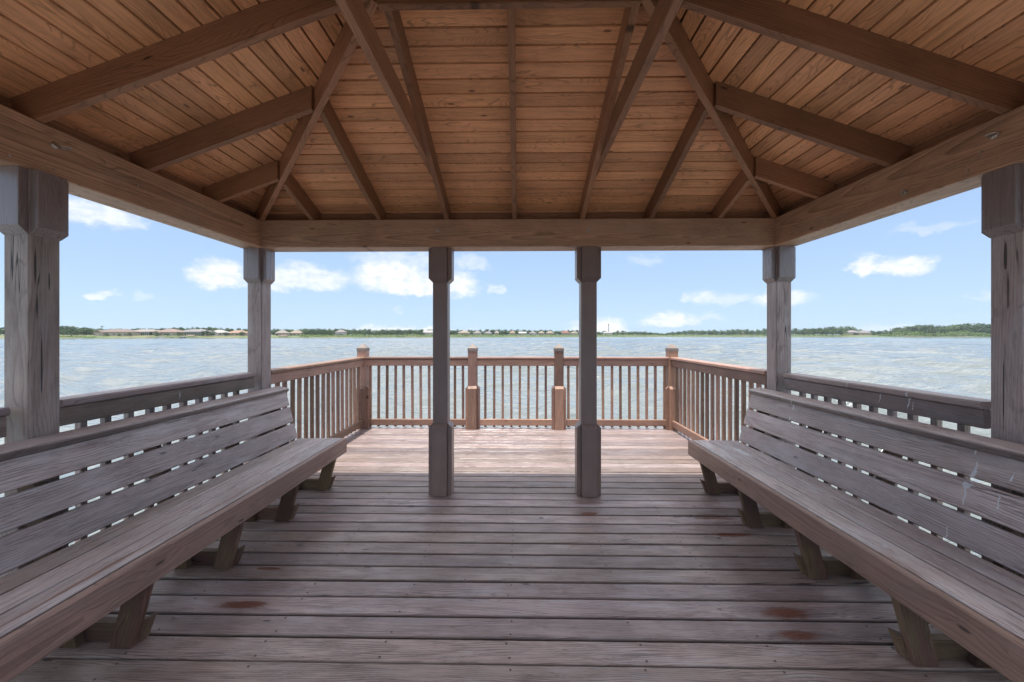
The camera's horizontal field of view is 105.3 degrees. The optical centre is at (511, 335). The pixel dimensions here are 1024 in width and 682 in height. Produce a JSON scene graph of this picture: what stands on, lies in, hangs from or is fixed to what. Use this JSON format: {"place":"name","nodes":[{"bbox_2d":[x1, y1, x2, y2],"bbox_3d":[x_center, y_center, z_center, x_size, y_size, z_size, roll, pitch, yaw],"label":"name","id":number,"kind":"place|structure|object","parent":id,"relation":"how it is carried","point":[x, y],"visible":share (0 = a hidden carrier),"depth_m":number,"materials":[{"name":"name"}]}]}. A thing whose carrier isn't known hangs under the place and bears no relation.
{"place":"outdoors","nodes":[
{"label":"outdoors","id":0,"kind":"place"},
{"bbox_2d":[335,330,346,335],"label":"house","id":1,"kind":"structure","parent":0,"point":[341,332],"depth_m":499.62,"materials":[{"name":"paint"}]},
{"bbox_2d":[0,337,990,557],"bbox_3d":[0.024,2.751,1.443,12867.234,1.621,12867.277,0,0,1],"label":"water","id":2,"kind":"structure","parent":0,"point":[961,366],"depth_m":33.42,"materials":[{"name":"grey liquid"}]},
{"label":"deck framing","id":3,"kind":"structure","parent":2,"relation":"in","visible":0},
{"bbox_2d":[9,427,1011,681],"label":"deck","id":4,"kind":"structure","parent":3,"relation":"on","point":[513,557],"depth_m":2.21,"materials":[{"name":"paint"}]},
{"bbox_2d":[0,407,9,437],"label":"railing","id":5,"kind":"object","parent":4,"relation":"on","point":[4,412],"visible":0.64,"depth_m":1.81,"materials":[{"name":"grey wood"}]},
{"bbox_2d":[60,372,255,542],"bbox_3d":[-2.395,0.882,2.784,0.141,1.092,1.498,0,0,1],"label":"railing","id":6,"kind":"object","parent":4,"relation":"on","point":[79,410],"visible":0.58,"depth_m":2.50,"materials":[{"name":"grey wood"}]},
{"bbox_2d":[0,386,346,681],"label":"bench","id":7,"kind":"object","parent":4,"relation":"on","point":[54,596],"visible":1,"depth_m":1.99,"materials":[{"name":"grey wood"}]},
{"bbox_2d":[271,357,365,448],"bbox_3d":[-2.360,0.881,4.903,0.143,1.093,2.297,0,0,1],"label":"railing","id":8,"kind":"object","parent":4,"relation":"on","point":[284,375],"visible":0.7,"depth_m":4.89,"materials":[{"name":"paint"}]},
{"bbox_2d":[0,0,1023,578],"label":"gazebo","id":9,"kind":"object","parent":4,"relation":"on","point":[588,132],"visible":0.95,"depth_m":2.33,"materials":[{"name":"brown wood"}]},
{"bbox_2d":[356,343,678,429],"bbox_3d":[0.070,0.787,6.067,4.961,1.325,0.184,0,0,1],"label":"railing","id":10,"kind":"object","parent":4,"relation":"on","point":[473,361],"visible":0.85,"depth_m":6.04,"materials":[{"name":"paint"}]},
{"bbox_2d":[670,357,766,451],"bbox_3d":[2.467,0.882,4.826,0.141,1.092,2.292,0,0,1],"label":"railing","id":11,"kind":"object","parent":4,"relation":"on","point":[743,374],"visible":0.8,"depth_m":4.80,"materials":[{"name":"paint"}]},
{"bbox_2d":[688,387,1023,681],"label":"bench","id":12,"kind":"object","parent":4,"relation":"on","point":[970,606],"visible":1,"depth_m":1.98,"materials":[{"name":"grey wood"}]},
{"bbox_2d":[782,373,990,552],"bbox_3d":[2.449,0.882,2.714,0.142,1.092,1.479,0,0,1],"label":"railing","id":13,"kind":"object","parent":4,"relation":"on","point":[964,413],"visible":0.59,"depth_m":2.40,"materials":[{"name":"grey wood"}]},
{"bbox_2d":[0,335,990,337],"bbox_3d":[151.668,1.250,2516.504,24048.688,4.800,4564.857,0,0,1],"label":"bank","id":14,"kind":"structure","parent":0,"point":[153,336],"depth_m":591.06,"materials":[{"name":"green plant"}]},
{"bbox_2d":[64,327,81,335],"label":"tree","id":15,"kind":"object","parent":14,"relation":"on","point":[72,331],"visible":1,"depth_m":383.94,"materials":[{"name":"green plant"}]},
{"bbox_2d":[60,336,92,337],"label":"lawn shrubs","id":16,"kind":"object","parent":14,"relation":"on","point":[76,336],"visible":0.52,"depth_m":361.12,"materials":[{"name":"green plant"}]},
{"bbox_2d":[78,328,93,334],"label":"tree","id":17,"kind":"object","parent":14,"relation":"on","point":[87,331],"visible":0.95,"depth_m":398.12,"materials":[{"name":"green plant"}]},
{"bbox_2d":[94,329,140,335],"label":"house","id":18,"kind":"structure","parent":14,"relation":"on","point":[115,332],"depth_m":393.75,"materials":[{"name":"paint"}]},
{"bbox_2d":[135,329,159,334],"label":"house","id":19,"kind":"structure","parent":14,"relation":"on","point":[146,331],"depth_m":410.25,"materials":[{"name":"paint"}]},
{"bbox_2d":[153,329,183,335],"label":"house","id":20,"kind":"structure","parent":14,"relation":"on","point":[169,331],"depth_m":409.75,"materials":[{"name":"paint"}]},
{"bbox_2d":[183,329,210,335],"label":"house","id":21,"kind":"structure","parent":14,"relation":"on","point":[196,332],"depth_m":419.11,"materials":[{"name":"paint"}]},
{"bbox_2d":[200,330,214,335],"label":"tree","id":22,"kind":"object","parent":14,"relation":"on","point":[205,332],"visible":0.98,"depth_m":408.64,"materials":[{"name":"green plant"}]},
{"bbox_2d":[210,330,228,335],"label":"house","id":23,"kind":"structure","parent":14,"relation":"on","point":[218,332],"depth_m":427.06,"materials":[{"name":"paint"}]},
{"bbox_2d":[229,330,247,335],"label":"house","id":24,"kind":"structure","parent":14,"relation":"on","point":[234,333],"depth_m":435.79,"materials":[{"name":"paint"}]},
{"bbox_2d":[275,330,289,335],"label":"house","id":25,"kind":"structure","parent":14,"relation":"on","point":[281,332],"depth_m":460.65,"materials":[{"name":"paint"}]},
{"bbox_2d":[290,330,303,335],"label":"house","id":26,"kind":"structure","parent":14,"relation":"on","point":[295,332],"depth_m":472.74,"materials":[{"name":"paint"}]},
{"bbox_2d":[423,330,432,334],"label":"house","id":27,"kind":"structure","parent":14,"relation":"on","point":[427,332],"depth_m":558.87,"materials":[{"name":"paint"}]},
{"bbox_2d":[458,330,469,335],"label":"house","id":28,"kind":"structure","parent":14,"relation":"on","point":[464,332],"depth_m":577.07,"materials":[{"name":"paint"}]},
{"bbox_2d":[0,324,972,334],"bbox_3d":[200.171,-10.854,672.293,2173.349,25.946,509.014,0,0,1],"label":"woods","id":29,"kind":"object","parent":14,"relation":"on","point":[1,330],"visible":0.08,"depth_m":739.57,"materials":[{"name":"green plant"}]},
{"bbox_2d":[297,333,848,336],"bbox_3d":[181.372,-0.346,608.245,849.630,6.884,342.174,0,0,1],"label":"shore shrubs","id":30,"kind":"object","parent":14,"relation":"on","point":[403,335],"visible":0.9,"depth_m":580.40,"materials":[{"name":"green plant"}]},
{"bbox_2d":[805,329,811,334],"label":"tree","id":31,"kind":"object","parent":14,"relation":"on","point":[808,331],"visible":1,"depth_m":753.98,"materials":[{"name":"green plant"}]},
{"bbox_2d":[820,328,832,334],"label":"tree","id":32,"kind":"object","parent":14,"relation":"on","point":[825,331],"visible":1,"depth_m":728.26,"materials":[{"name":"green plant"}]},
{"bbox_2d":[834,327,846,334],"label":"tree","id":33,"kind":"object","parent":14,"relation":"on","point":[841,329],"visible":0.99,"depth_m":734.17,"materials":[{"name":"green plant"}]},
{"bbox_2d":[837,326,853,334],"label":"tree","id":34,"kind":"object","parent":14,"relation":"on","point":[847,327],"visible":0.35,"depth_m":786.75,"materials":[{"name":"green plant"}]},
{"bbox_2d":[844,330,857,334],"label":"house","id":35,"kind":"structure","parent":14,"relation":"on","point":[851,332],"depth_m":738.26,"materials":[{"name":"paint"}]},
{"bbox_2d":[856,331,871,334],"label":"house","id":36,"kind":"structure","parent":14,"relation":"on","point":[864,333],"depth_m":726.54,"materials":[{"name":"paint"}]},
{"bbox_2d":[910,326,927,332],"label":"tree","id":37,"kind":"object","parent":14,"relation":"on","point":[920,329],"visible":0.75,"depth_m":695.00,"materials":[{"name":"green plant"}]},
{"bbox_2d":[925,325,938,333],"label":"tree","id":38,"kind":"object","parent":14,"relation":"on","point":[930,327],"visible":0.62,"depth_m":699.39,"materials":[{"name":"green plant"}]},
{"bbox_2d":[879,330,990,336],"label":"marsh shrubs","id":39,"kind":"object","parent":14,"relation":"on","point":[947,334],"visible":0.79,"depth_m":659.77,"materials":[{"name":"green plant"}]},
{"bbox_2d":[936,327,950,332],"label":"tree","id":40,"kind":"object","parent":14,"relation":"on","point":[943,330],"visible":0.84,"depth_m":682.10,"materials":[{"name":"green plant"}]},
{"bbox_2d":[948,325,957,331],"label":"tree","id":41,"kind":"object","parent":14,"relation":"on","point":[950,327],"visible":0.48,"depth_m":685.21,"materials":[{"name":"green plant"}]},
{"bbox_2d":[952,325,967,333],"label":"tree","id":42,"kind":"object","parent":14,"relation":"on","point":[961,327],"visible":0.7,"depth_m":670.89,"materials":[{"name":"green plant"}]},
{"bbox_2d":[965,325,976,334],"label":"tree","id":43,"kind":"object","parent":14,"relation":"on","point":[969,327],"visible":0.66,"depth_m":673.41,"materials":[{"name":"green plant"}]},
{"bbox_2d":[975,325,990,332],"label":"tree","id":44,"kind":"object","parent":14,"relation":"on","point":[982,327],"visible":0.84,"depth_m":661.84,"materials":[{"name":"green plant"}]},
{"bbox_2d":[983,324,990,333],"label":"tree","id":45,"kind":"object","parent":14,"relation":"on","point":[986,326],"visible":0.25,"depth_m":689.80,"materials":[{"name":"green plant"}]},
{"bbox_2d":[0,187,990,334],"label":"sky","id":46,"kind":"structure","parent":0,"point":[928,264],"materials":[{"name":"blue"}]},
{"bbox_2d":[561,331,569,334],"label":"house","id":47,"kind":"structure","parent":0,"point":[565,333],"depth_m":696.59,"materials":[{"name":"paint"}]},
{"bbox_2d":[674,517,1007,679],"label":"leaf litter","id":48,"kind":"object","parent":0,"point":[776,572],"visible":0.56,"depth_m":2.38,"materials":[{"name":"brown plant"}]}
]}

